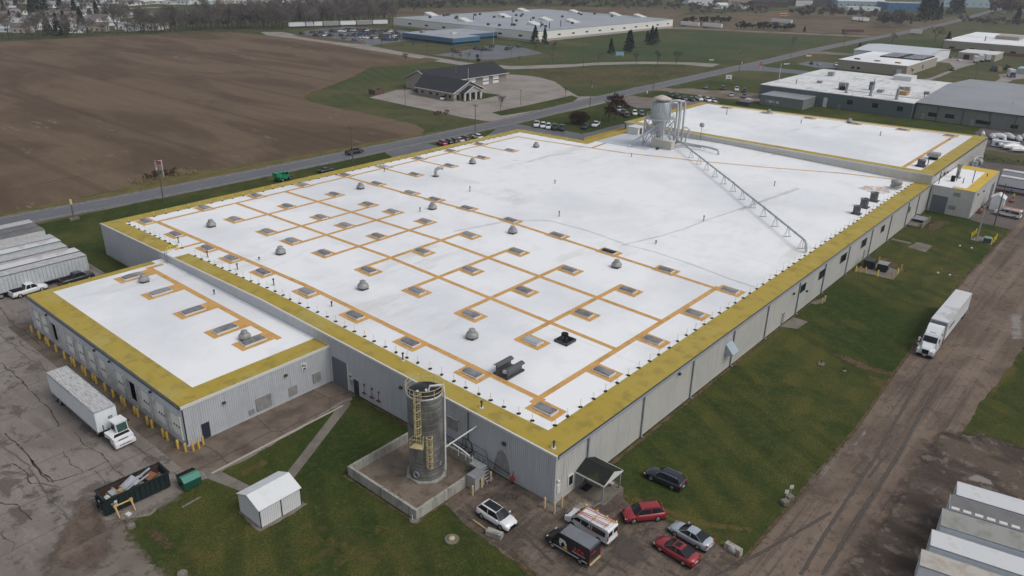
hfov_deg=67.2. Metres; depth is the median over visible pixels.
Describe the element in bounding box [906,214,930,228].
dock well
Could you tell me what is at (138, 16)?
bare tree
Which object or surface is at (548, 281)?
warehouse
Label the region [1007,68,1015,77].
box truck
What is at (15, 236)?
semi trailer
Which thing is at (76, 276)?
pickup truck
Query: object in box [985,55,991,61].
semi trailer
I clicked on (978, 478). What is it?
dirt stain
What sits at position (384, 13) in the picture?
bare tree
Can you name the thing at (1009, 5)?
woodland
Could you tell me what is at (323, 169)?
car
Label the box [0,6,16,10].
house
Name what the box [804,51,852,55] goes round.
side street
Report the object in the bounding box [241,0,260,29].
bare tree
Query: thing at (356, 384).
door
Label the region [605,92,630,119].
maroon tree
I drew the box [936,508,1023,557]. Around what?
semi trailer
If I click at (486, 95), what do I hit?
lawn island
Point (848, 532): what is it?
tyre track
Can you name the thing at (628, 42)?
conifer
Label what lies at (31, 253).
semi trailer
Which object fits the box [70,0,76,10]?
conifer
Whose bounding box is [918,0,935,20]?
conifer
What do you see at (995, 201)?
yard shed
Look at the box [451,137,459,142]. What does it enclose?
suv
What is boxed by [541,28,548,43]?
conifer
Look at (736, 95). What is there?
gravel lane
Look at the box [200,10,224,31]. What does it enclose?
bare tree
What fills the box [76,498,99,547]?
yard stain
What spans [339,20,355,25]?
semi trailer
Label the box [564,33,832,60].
bright field
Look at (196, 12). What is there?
bare tree
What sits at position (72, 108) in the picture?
ploughed field
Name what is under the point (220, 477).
garden path
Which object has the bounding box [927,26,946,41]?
rusty tree
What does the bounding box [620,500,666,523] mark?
estate car
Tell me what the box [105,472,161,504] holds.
scrap
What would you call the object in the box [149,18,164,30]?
bare tree
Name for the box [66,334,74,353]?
dock door
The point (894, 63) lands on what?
tan building
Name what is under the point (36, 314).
dock door
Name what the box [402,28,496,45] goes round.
blue office
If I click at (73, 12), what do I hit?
house
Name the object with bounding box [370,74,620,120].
clinic paving
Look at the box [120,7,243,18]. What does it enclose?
park meadow
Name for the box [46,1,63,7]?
house
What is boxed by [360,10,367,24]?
bare tree
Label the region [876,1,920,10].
building
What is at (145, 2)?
house
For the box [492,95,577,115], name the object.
lawn island
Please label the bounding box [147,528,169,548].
leaf litter
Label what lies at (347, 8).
bare tree
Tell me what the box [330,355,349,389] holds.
roller door
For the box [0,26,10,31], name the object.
house
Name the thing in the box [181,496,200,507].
timber beam
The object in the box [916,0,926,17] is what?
conifer
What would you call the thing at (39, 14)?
bare tree
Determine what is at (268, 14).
bare tree
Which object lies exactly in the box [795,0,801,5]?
garage door
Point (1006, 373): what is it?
worn grass
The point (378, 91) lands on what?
refuse enclosure
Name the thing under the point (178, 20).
bare tree
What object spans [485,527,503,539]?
concrete block
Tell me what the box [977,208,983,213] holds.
red drum
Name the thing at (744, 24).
scrub
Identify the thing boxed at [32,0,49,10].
conifer
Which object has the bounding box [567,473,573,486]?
window
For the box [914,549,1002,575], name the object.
semi trailer
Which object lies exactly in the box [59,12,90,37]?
bare tree
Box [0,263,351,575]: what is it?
concrete yard
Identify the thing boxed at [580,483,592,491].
door mat
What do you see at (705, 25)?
semi trailer
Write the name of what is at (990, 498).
semi trailer
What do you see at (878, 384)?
worn grass
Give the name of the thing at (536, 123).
pickup truck
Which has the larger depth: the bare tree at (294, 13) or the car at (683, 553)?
the bare tree at (294, 13)
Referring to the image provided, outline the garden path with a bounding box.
[202,468,248,490]
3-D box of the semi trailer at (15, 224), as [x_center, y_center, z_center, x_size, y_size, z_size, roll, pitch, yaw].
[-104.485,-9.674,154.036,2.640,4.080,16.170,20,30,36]
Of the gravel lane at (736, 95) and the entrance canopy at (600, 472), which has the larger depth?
the gravel lane at (736, 95)
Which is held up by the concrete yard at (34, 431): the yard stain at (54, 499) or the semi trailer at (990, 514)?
the yard stain at (54, 499)
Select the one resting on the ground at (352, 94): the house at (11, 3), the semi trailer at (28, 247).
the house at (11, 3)
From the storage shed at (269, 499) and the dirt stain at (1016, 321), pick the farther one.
the dirt stain at (1016, 321)
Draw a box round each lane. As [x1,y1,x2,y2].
[633,86,759,100]
[666,27,871,36]
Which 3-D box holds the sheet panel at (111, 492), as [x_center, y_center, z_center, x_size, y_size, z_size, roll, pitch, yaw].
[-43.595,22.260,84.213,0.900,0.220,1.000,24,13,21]
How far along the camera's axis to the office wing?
239.47 m
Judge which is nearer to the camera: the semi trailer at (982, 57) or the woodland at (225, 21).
the semi trailer at (982, 57)
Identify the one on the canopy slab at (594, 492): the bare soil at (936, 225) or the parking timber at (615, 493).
the parking timber at (615, 493)
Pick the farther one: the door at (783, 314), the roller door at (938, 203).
the roller door at (938, 203)
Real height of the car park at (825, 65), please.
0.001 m
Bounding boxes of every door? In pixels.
[33,309,40,327]
[41,315,48,333]
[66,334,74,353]
[76,342,84,361]
[87,350,95,370]
[98,358,107,379]
[115,371,124,392]
[140,389,150,412]
[155,401,165,424]
[170,412,180,435]
[201,421,210,438]
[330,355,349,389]
[353,379,359,394]
[483,76,488,84]
[493,75,498,82]
[577,475,582,486]
[780,312,784,324]
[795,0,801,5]
[822,97,827,106]
[929,194,947,213]
[988,182,994,199]
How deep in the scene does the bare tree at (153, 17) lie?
526.36 m
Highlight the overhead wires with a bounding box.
[3,27,848,193]
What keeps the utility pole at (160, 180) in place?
on the lawn at (748, 440)
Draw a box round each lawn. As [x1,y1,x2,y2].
[38,80,1023,575]
[524,66,706,84]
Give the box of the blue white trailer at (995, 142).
[991,139,1019,146]
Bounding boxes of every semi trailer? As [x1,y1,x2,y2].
[0,219,33,229]
[0,223,37,234]
[0,226,45,244]
[0,234,54,249]
[0,237,60,256]
[0,243,67,264]
[0,247,79,270]
[0,252,89,298]
[46,366,116,433]
[288,22,304,27]
[305,21,322,26]
[322,21,338,26]
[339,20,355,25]
[355,20,371,25]
[372,20,387,24]
[681,21,699,25]
[702,22,722,27]
[771,18,792,22]
[842,29,863,33]
[910,29,922,34]
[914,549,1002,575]
[926,529,1023,575]
[930,289,971,339]
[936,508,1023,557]
[946,494,1023,532]
[953,481,1023,515]
[973,55,979,62]
[978,54,984,61]
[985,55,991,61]
[998,174,1023,192]
[1001,169,1023,177]
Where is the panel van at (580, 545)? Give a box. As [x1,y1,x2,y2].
[545,524,600,565]
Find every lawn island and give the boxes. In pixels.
[471,93,498,99]
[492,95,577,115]
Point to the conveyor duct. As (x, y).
(770, 212)
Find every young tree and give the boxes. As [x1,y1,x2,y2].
[497,95,506,109]
[550,40,557,50]
[654,49,662,64]
[673,50,682,60]
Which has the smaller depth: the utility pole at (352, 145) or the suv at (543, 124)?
the utility pole at (352, 145)
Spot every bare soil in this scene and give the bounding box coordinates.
[359,397,407,426]
[609,212,924,464]
[837,354,890,375]
[880,257,905,271]
[928,220,950,233]
[945,269,963,278]
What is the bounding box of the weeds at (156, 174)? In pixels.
[142,167,176,178]
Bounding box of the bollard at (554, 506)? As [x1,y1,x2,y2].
[553,502,555,513]
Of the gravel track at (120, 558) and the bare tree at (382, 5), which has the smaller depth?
the gravel track at (120, 558)
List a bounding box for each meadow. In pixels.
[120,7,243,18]
[326,6,689,18]
[672,11,957,34]
[828,23,1023,44]
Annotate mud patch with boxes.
[50,509,110,569]
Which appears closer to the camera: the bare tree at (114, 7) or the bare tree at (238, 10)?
the bare tree at (114, 7)
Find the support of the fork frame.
on the gravel track at (120, 558)
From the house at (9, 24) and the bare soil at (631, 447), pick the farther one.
the house at (9, 24)
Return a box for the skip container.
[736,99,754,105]
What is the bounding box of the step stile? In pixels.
[469,453,492,483]
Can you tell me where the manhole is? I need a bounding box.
[444,534,458,544]
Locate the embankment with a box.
[983,150,1023,165]
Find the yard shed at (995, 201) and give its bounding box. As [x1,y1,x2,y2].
[989,192,1006,209]
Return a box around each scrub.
[682,15,732,21]
[735,21,795,29]
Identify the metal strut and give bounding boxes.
[123,468,149,489]
[134,474,148,485]
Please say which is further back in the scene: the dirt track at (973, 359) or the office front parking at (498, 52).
the office front parking at (498, 52)
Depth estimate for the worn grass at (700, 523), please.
84.80 m
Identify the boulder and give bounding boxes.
[126,522,135,529]
[177,569,187,575]
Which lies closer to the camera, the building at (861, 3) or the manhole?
the manhole
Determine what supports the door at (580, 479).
in the warehouse
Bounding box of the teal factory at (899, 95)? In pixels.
[759,69,949,118]
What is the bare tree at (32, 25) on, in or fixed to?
on the ground at (352, 94)
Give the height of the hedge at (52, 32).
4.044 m
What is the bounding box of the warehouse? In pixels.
[100,129,931,503]
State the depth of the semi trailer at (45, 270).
137.45 m
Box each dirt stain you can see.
[490,493,517,501]
[567,501,592,511]
[614,533,647,565]
[968,475,991,484]
[1010,314,1021,338]
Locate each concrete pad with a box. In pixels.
[781,317,807,328]
[811,298,825,303]
[857,264,900,279]
[892,238,911,243]
[908,242,931,251]
[971,236,995,244]
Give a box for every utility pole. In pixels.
[155,160,163,200]
[350,128,353,160]
[473,104,477,131]
[976,205,985,236]
[992,184,1009,229]
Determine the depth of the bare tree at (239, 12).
569.47 m
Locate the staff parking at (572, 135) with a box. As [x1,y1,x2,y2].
[487,101,650,139]
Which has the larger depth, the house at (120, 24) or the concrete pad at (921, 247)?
the house at (120, 24)
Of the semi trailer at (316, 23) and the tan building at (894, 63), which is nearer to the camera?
the tan building at (894, 63)
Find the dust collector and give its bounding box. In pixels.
[971,156,985,168]
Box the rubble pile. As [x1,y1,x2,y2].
[69,216,79,220]
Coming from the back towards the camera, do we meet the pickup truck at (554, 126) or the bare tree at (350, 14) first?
the bare tree at (350, 14)
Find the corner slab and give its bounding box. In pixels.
[541,500,565,511]
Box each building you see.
[25,259,331,446]
[624,102,988,209]
[682,0,712,5]
[710,2,727,8]
[724,0,750,6]
[738,2,748,8]
[749,0,788,7]
[788,0,828,5]
[828,0,884,7]
[837,51,937,74]
[844,6,880,10]
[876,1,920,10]
[913,79,1023,132]
[917,0,995,7]
[926,164,999,218]
[942,32,1023,56]
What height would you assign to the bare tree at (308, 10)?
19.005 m
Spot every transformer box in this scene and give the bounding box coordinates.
[863,257,876,269]
[876,260,889,272]
[983,236,991,243]
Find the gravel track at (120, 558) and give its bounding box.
[43,497,178,575]
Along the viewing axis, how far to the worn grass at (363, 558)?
79.09 m
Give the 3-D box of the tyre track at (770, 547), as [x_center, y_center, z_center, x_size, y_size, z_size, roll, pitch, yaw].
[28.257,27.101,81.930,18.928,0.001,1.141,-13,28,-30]
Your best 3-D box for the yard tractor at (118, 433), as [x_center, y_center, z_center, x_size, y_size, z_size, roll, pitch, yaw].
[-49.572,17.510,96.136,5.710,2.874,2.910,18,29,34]
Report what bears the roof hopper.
on the warehouse
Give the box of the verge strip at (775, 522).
[739,230,1012,564]
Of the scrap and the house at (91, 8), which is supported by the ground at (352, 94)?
the house at (91, 8)
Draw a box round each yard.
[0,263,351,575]
[842,432,1023,575]
[970,127,1023,229]
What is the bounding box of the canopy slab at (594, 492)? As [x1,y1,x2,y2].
[574,480,623,504]
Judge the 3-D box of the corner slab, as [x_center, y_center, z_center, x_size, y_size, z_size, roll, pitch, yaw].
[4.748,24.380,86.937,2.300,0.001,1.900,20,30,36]
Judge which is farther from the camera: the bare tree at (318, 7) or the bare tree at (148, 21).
the bare tree at (318, 7)
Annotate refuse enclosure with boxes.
[368,88,383,94]
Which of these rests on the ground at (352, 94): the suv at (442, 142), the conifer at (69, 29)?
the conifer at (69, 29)
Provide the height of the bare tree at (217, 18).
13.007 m
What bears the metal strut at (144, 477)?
in the roll off skip
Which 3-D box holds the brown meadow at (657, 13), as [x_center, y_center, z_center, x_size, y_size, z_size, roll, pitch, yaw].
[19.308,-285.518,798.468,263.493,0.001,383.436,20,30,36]
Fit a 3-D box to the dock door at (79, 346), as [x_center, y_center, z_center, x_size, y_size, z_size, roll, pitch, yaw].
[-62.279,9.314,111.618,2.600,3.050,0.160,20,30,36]
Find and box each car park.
[303,27,410,45]
[799,61,837,67]
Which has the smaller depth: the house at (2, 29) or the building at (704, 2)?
the house at (2, 29)
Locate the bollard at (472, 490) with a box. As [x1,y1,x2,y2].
[471,485,473,495]
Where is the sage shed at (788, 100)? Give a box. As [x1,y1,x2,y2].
[759,91,816,109]
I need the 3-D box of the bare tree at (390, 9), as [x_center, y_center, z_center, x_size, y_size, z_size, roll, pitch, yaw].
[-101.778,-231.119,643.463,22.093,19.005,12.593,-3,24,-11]
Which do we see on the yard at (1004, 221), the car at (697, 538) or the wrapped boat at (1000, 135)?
the wrapped boat at (1000, 135)
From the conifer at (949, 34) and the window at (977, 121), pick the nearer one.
the window at (977, 121)
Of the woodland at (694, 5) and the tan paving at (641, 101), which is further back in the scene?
the woodland at (694, 5)
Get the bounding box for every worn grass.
[191,548,202,556]
[243,460,265,474]
[304,539,375,562]
[623,494,750,530]
[666,515,719,533]
[870,377,885,387]
[990,366,1015,395]
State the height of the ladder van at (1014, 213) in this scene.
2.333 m
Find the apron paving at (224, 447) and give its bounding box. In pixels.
[8,321,355,470]
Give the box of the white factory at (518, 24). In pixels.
[393,8,672,41]
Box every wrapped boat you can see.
[987,133,995,138]
[994,133,1006,138]
[1001,143,1022,148]
[1002,133,1015,138]
[1010,146,1023,151]
[1015,135,1022,140]
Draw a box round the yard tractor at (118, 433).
[95,415,135,448]
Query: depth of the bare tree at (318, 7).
614.81 m
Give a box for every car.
[318,167,334,172]
[643,466,687,491]
[652,535,701,568]
[667,520,715,552]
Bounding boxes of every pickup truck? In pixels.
[8,281,47,297]
[57,270,94,284]
[345,147,363,154]
[533,121,539,126]
[551,123,557,129]
[558,124,564,130]
[591,121,599,126]
[695,96,702,100]
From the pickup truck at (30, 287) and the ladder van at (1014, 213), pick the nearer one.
the pickup truck at (30, 287)
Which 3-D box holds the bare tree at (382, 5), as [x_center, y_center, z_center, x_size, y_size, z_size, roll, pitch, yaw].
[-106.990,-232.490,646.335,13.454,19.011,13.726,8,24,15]
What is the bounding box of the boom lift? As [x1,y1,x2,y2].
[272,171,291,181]
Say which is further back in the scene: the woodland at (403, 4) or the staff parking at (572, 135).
the woodland at (403, 4)
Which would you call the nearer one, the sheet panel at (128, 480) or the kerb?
the sheet panel at (128, 480)
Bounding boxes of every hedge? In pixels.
[0,28,132,38]
[983,155,1023,163]
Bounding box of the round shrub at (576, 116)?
[568,111,590,123]
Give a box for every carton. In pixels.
[116,487,125,494]
[145,471,156,480]
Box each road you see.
[0,8,1001,224]
[261,32,718,68]
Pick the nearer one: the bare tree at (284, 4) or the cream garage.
the cream garage
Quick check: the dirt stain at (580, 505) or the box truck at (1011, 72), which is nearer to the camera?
the dirt stain at (580, 505)
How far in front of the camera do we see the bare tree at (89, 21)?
508.44 m
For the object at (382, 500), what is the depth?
87.27 m
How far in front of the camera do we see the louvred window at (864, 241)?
156.65 m
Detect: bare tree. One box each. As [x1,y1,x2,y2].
[0,11,13,38]
[15,20,32,37]
[22,14,52,38]
[24,11,41,35]
[33,9,55,35]
[48,12,75,37]
[56,20,70,36]
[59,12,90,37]
[82,18,97,35]
[100,15,110,32]
[101,0,124,33]
[114,8,133,33]
[124,10,143,31]
[130,6,151,32]
[133,7,146,31]
[134,11,156,33]
[142,14,158,31]
[148,12,164,33]
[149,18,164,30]
[152,6,167,31]
[156,7,177,31]
[161,2,181,31]
[172,15,183,32]
[175,8,189,30]
[178,15,192,28]
[182,6,203,28]
[183,10,193,28]
[190,0,210,27]
[190,13,201,30]
[191,8,201,30]
[198,0,218,28]
[198,9,219,29]
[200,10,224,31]
[206,0,243,28]
[211,15,224,30]
[212,3,225,27]
[218,4,240,28]
[221,4,240,27]
[228,14,239,29]
[232,1,250,27]
[232,9,243,28]
[240,1,257,27]
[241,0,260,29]
[245,0,263,25]
[249,0,272,29]
[261,5,276,29]
[262,0,278,25]
[265,4,281,28]
[270,0,293,28]
[273,9,286,28]
[282,13,291,26]
[286,8,297,27]
[289,0,307,26]
[289,3,302,18]
[300,3,318,21]
[302,11,308,26]
[305,8,319,25]
[314,1,331,20]
[319,0,339,25]
[329,3,347,20]
[335,6,354,20]
[338,0,355,20]
[342,10,354,20]
[348,0,364,19]
[357,6,368,19]
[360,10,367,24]
[365,2,380,19]
[377,2,390,19]
[378,3,402,22]
[380,9,388,18]
[389,6,399,20]
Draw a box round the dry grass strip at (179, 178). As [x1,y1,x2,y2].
[0,131,439,216]
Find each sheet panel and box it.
[107,488,117,495]
[120,475,138,489]
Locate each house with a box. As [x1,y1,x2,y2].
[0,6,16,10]
[0,22,11,26]
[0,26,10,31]
[3,1,15,5]
[7,13,24,22]
[10,9,27,14]
[10,23,34,32]
[20,17,41,23]
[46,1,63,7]
[57,11,74,18]
[69,25,87,32]
[76,18,98,21]
[80,5,105,10]
[82,0,95,5]
[88,22,109,31]
[91,14,110,20]
[93,20,119,25]
[114,21,129,29]
[120,0,141,5]
[123,23,139,30]
[141,0,152,4]
[141,23,160,29]
[152,0,165,3]
[160,23,168,29]
[163,0,175,4]
[176,0,191,4]
[205,0,215,3]
[216,0,232,3]
[233,0,245,3]
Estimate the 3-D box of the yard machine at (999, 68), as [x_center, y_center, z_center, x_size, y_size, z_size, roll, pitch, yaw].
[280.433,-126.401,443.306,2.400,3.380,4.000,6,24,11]
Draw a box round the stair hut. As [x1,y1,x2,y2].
[627,124,645,134]
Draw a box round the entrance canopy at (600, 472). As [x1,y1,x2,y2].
[575,456,622,501]
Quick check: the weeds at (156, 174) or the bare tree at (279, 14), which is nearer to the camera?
the weeds at (156, 174)
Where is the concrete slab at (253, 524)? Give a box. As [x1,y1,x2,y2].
[238,502,306,530]
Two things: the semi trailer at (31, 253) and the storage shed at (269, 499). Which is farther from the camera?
the semi trailer at (31, 253)
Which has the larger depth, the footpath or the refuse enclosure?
the refuse enclosure
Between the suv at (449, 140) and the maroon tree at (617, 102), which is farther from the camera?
the maroon tree at (617, 102)
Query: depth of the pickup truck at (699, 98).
331.56 m
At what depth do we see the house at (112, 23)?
577.68 m
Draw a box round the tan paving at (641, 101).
[623,95,718,109]
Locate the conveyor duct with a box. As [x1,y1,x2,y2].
[683,143,808,253]
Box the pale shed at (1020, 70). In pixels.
[1016,66,1023,73]
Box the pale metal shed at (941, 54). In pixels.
[853,44,950,61]
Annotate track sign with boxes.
[780,490,789,505]
[785,485,794,500]
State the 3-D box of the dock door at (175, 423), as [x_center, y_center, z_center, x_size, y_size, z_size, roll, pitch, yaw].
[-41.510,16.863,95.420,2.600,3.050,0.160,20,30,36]
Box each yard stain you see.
[46,490,57,519]
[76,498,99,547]
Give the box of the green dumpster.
[176,467,201,490]
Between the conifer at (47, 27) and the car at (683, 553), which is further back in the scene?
the conifer at (47, 27)
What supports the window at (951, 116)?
in the grey metal building at (986, 104)
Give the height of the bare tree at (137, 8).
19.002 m
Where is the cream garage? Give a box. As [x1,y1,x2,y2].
[957,49,1003,61]
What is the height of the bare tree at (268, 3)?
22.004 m
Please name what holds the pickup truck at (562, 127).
on the staff parking at (572, 135)
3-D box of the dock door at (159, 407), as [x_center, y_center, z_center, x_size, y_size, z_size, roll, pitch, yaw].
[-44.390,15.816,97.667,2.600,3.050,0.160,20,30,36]
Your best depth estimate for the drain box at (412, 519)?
83.73 m
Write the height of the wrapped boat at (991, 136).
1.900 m
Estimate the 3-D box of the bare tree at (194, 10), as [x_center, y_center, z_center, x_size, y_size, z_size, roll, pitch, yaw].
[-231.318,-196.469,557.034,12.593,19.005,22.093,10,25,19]
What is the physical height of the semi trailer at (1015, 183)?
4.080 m
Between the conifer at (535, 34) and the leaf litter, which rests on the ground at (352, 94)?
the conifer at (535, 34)
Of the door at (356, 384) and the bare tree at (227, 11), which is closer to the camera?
the door at (356, 384)
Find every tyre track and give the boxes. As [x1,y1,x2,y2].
[523,534,553,564]
[598,528,654,571]
[715,512,830,575]
[799,373,923,574]
[822,382,939,574]
[852,456,866,472]
[868,453,889,477]
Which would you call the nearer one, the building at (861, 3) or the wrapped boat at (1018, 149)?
the wrapped boat at (1018, 149)
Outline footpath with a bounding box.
[288,400,350,477]
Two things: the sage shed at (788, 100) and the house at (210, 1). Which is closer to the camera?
the sage shed at (788, 100)
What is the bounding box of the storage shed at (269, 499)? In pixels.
[236,471,301,527]
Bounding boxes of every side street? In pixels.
[740,65,808,73]
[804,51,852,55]
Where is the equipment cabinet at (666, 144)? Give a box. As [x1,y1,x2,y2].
[651,137,675,149]
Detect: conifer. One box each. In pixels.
[26,0,34,11]
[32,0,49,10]
[40,16,52,35]
[51,12,63,35]
[55,0,63,10]
[59,11,74,34]
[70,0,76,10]
[76,7,83,23]
[93,0,100,13]
[529,25,539,43]
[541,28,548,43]
[608,38,614,52]
[623,30,632,51]
[626,30,635,48]
[647,26,655,44]
[652,27,659,43]
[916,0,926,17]
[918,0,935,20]
[931,0,939,18]
[933,2,943,19]
[941,31,951,46]
[945,0,960,13]
[953,0,966,14]
[1010,6,1022,24]
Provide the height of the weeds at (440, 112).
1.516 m
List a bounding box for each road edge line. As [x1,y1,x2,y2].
[2,32,898,218]
[40,33,904,219]
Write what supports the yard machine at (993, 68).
on the ground at (352, 94)
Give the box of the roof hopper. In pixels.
[627,95,718,154]
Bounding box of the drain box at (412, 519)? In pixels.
[409,515,419,522]
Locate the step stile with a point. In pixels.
(478, 464)
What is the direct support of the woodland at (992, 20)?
on the meadow at (960, 29)
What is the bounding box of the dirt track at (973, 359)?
[730,215,1023,575]
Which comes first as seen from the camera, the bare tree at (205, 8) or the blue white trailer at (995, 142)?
the blue white trailer at (995, 142)
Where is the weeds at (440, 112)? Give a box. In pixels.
[433,109,448,116]
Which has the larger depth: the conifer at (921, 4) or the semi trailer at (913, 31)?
the conifer at (921, 4)
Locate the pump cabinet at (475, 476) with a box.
[466,467,485,490]
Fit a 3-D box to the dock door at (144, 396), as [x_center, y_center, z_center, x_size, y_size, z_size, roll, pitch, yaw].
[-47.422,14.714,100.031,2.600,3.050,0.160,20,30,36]
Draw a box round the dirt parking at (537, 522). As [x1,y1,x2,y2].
[445,469,743,575]
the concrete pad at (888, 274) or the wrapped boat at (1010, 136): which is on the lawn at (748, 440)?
the concrete pad at (888, 274)
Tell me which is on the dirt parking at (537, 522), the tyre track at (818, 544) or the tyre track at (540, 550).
the tyre track at (540, 550)
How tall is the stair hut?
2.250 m
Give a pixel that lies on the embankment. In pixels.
(1005, 156)
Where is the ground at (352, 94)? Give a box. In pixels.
[0,0,1023,224]
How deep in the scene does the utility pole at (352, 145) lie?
223.89 m
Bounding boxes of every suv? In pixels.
[436,139,447,145]
[445,138,453,144]
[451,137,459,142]
[461,135,470,140]
[472,133,482,137]
[475,498,517,532]
[540,121,545,127]
[545,123,550,128]
[581,123,588,128]
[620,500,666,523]
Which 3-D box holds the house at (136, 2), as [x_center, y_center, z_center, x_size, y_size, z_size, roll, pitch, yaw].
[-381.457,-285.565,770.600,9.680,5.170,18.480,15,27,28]
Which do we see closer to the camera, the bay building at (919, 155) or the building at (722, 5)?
the bay building at (919, 155)
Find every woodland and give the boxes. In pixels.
[0,0,133,19]
[139,7,395,27]
[259,0,662,12]
[664,0,768,13]
[789,4,916,23]
[958,15,1023,24]
[988,0,1023,11]
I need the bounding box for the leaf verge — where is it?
[469,520,534,575]
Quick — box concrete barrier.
[723,540,742,556]
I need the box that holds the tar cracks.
[0,307,156,558]
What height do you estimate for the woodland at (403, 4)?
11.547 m
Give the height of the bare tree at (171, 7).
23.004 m
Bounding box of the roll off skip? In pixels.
[94,462,170,515]
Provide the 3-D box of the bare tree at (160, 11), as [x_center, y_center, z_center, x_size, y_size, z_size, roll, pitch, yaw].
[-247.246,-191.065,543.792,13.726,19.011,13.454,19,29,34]
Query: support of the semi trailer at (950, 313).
on the dirt track at (973, 359)
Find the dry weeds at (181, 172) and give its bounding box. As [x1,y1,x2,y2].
[129,167,200,184]
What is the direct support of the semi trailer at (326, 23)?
on the ground at (352, 94)
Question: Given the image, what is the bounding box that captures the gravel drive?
[385,143,437,156]
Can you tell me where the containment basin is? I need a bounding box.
[347,432,484,518]
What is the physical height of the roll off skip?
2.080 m
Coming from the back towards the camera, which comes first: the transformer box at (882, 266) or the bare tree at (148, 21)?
the bare tree at (148, 21)
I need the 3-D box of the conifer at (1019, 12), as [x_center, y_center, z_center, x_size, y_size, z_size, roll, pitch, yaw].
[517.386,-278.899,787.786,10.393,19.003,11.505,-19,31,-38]
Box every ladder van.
[563,504,618,544]
[993,206,1022,218]
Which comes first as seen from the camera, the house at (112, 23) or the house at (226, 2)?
the house at (112, 23)
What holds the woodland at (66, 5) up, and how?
on the ground at (352, 94)
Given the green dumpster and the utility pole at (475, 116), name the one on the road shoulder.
the utility pole at (475, 116)
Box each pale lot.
[923,57,979,79]
[995,74,1023,82]
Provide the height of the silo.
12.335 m
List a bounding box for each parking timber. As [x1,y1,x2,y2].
[472,519,486,529]
[591,498,608,507]
[607,489,621,498]
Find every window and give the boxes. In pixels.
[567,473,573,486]
[800,282,806,292]
[818,268,825,279]
[840,251,847,263]
[860,237,866,248]
[928,112,936,116]
[945,114,953,118]
[975,120,983,123]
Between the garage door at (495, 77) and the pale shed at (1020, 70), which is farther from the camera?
the pale shed at (1020, 70)
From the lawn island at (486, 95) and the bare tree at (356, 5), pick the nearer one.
the lawn island at (486, 95)
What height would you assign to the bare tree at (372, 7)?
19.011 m
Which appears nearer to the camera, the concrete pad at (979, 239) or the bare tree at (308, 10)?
the concrete pad at (979, 239)
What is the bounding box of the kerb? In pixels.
[211,405,342,473]
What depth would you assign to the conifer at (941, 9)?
820.09 m
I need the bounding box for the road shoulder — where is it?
[0,8,998,222]
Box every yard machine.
[990,65,996,70]
[996,65,1002,71]
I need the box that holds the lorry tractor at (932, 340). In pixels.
[916,322,944,357]
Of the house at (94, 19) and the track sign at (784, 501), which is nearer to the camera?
the track sign at (784, 501)
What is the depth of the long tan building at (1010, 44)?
537.86 m
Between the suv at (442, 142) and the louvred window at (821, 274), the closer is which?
the louvred window at (821, 274)
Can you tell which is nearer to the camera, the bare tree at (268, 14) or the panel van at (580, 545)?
the panel van at (580, 545)
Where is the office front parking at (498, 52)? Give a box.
[436,45,541,59]
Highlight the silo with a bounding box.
[405,373,476,484]
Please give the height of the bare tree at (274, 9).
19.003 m
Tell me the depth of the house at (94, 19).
587.06 m
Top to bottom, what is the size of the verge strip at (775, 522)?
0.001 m
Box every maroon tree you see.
[604,106,618,121]
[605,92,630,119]
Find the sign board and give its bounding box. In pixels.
[154,160,163,175]
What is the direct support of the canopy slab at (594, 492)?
on the dirt parking at (537, 522)
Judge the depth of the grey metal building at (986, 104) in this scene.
301.25 m
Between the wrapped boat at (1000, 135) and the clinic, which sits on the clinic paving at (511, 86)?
the clinic
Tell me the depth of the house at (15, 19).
579.63 m
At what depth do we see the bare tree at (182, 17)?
548.17 m
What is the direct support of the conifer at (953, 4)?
on the ground at (352, 94)
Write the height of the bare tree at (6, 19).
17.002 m
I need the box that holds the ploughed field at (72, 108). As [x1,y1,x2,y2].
[0,32,434,213]
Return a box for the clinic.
[402,61,508,100]
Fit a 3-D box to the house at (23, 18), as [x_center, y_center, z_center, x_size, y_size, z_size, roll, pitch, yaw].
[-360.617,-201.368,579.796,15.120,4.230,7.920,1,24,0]
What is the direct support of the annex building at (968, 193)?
on the lawn at (748, 440)
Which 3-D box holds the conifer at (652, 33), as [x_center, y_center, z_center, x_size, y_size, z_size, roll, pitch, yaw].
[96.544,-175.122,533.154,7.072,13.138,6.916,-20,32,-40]
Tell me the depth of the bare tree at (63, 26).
498.68 m
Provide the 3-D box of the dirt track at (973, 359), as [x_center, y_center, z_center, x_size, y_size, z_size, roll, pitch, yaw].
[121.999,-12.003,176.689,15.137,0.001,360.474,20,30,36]
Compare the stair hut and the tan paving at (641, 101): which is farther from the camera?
the tan paving at (641, 101)
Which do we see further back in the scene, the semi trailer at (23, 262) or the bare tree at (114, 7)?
the bare tree at (114, 7)
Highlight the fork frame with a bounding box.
[113,497,135,517]
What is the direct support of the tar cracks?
on the concrete yard at (34, 431)
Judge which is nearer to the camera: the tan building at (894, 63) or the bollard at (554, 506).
the bollard at (554, 506)
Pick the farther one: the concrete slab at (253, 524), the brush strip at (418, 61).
the brush strip at (418, 61)
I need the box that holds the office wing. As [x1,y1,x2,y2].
[584,127,624,139]
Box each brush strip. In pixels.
[293,35,362,43]
[369,58,438,66]

